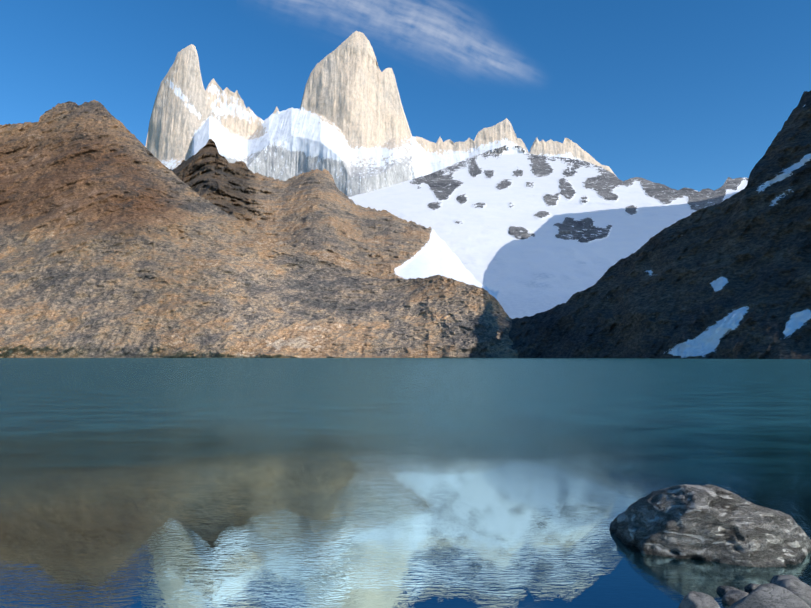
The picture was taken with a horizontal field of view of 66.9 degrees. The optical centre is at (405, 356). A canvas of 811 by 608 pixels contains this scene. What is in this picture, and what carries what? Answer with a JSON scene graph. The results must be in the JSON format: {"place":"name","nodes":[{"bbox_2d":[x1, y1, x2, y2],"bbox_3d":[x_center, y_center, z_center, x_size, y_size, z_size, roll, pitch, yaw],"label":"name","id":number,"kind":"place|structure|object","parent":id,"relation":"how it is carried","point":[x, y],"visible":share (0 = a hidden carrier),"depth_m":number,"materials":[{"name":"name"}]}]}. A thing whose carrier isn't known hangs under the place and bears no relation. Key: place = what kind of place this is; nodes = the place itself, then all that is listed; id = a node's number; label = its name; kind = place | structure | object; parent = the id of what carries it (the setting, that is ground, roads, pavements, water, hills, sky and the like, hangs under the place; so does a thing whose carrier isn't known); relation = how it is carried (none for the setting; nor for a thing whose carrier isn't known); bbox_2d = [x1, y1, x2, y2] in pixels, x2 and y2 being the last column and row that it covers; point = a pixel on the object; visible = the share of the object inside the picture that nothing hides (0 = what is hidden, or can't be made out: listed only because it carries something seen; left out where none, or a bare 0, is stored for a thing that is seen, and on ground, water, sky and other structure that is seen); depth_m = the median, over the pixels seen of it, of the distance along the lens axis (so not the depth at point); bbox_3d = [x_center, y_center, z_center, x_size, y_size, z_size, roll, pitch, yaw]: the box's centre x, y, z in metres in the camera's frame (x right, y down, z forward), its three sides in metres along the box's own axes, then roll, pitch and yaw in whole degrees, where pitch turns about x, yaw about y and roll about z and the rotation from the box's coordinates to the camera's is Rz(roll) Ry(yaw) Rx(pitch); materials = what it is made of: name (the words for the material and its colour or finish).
{"place":"outdoors","nodes":[
{"label":"outdoors","id":0,"kind":"place"},
{"bbox_2d":[0,100,518,357],"bbox_3d":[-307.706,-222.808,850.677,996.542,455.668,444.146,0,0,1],"label":"hill","id":1,"kind":"structure","parent":0,"point":[118,239],"depth_m":757.78,"materials":[{"name":"brown stone"}]},
{"bbox_2d":[169,139,497,299],"bbox_3d":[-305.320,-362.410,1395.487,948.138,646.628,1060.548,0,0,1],"label":"ridge","id":2,"kind":"structure","parent":0,"point":[318,213],"depth_m":1357.61,"materials":[{"name":"brown stone"}]},
{"bbox_2d":[145,31,615,196],"bbox_3d":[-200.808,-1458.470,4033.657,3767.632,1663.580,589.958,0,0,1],"label":"mountain peaks","id":3,"kind":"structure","parent":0,"point":[346,125],"depth_m":4214.45,"materials":[{"name":"stone"}]},
{"bbox_2d":[0,358,810,607],"bbox_3d":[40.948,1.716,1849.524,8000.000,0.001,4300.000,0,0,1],"label":"lake water","id":4,"kind":"structure","parent":0,"point":[325,482],"depth_m":8.91,"materials":[{"name":"teal liquid"}]},
{"bbox_2d":[678,591,720,607],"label":"cobble","id":5,"kind":"object","parent":4,"relation":"in","point":[693,599],"visible":1,"depth_m":3.73,"materials":[{"name":"grey stone"}]},
{"bbox_2d":[610,484,810,566],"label":"boulder","id":6,"kind":"object","parent":4,"relation":"in","point":[708,523],"visible":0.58,"depth_m":5.27,"materials":[{"name":"grey stone"}]},
{"bbox_2d":[716,586,738,594],"bbox_3d":[2.354,1.708,4.450,0.171,0.087,0.194,0,0,1],"label":"cobble","id":7,"kind":"object","parent":4,"relation":"in","point":[723,590],"visible":0.54,"depth_m":4.43,"materials":[{"name":"grey stone"}]},
{"bbox_2d":[722,590,748,604],"bbox_3d":[2.324,1.705,4.282,0.193,0.135,0.180,0,0,-37],"label":"cobble","id":8,"kind":"object","parent":4,"relation":"in","point":[730,597],"visible":0.58,"depth_m":4.26,"materials":[{"name":"grey stone"}]},
{"bbox_2d":[744,583,760,592],"bbox_3d":[2.568,1.707,4.482,0.168,0.098,0.155,0,0,1],"label":"cobble","id":9,"kind":"object","parent":4,"relation":"in","point":[750,587],"visible":0.46,"depth_m":4.46,"materials":[{"name":"grey stone"}]},
{"bbox_2d":[729,583,810,607],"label":"cobble","id":10,"kind":"object","parent":4,"relation":"in","point":[769,595],"visible":1,"depth_m":3.81,"materials":[{"name":"grey stone"}]},
{"bbox_2d":[770,575,799,583],"bbox_3d":[2.784,1.701,4.506,0.234,0.184,0.264,0,0,1],"label":"cobble","id":11,"kind":"object","parent":4,"relation":"in","point":[775,578],"visible":0.29,"depth_m":4.50,"materials":[{"name":"grey stone"}]},
{"bbox_2d":[773,579,810,606],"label":"cobble","id":12,"kind":"object","parent":4,"relation":"in","point":[800,589],"visible":0.42,"depth_m":4.14,"materials":[{"name":"grey stone"}]},
{"bbox_2d":[0,0,810,191],"label":"sky","id":13,"kind":"structure","parent":0,"point":[675,94],"materials":[{"name":"blue"}]},
{"bbox_2d":[348,145,747,318],"bbox_3d":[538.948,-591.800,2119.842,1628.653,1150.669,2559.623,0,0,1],"label":"glacier de los tres","id":14,"kind":"object","parent":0,"point":[520,231],"visible":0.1,"depth_m":1759.81,"materials":[{"name":"white snow"}]},
{"label":"lake bed","id":15,"kind":"structure","parent":0,"visible":0},
{"bbox_2d":[509,90,810,358],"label":"rocky mountainside","id":16,"kind":"structure","parent":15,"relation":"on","point":[729,278],"depth_m":493.55,"materials":[{"name":"stone"}]}
]}

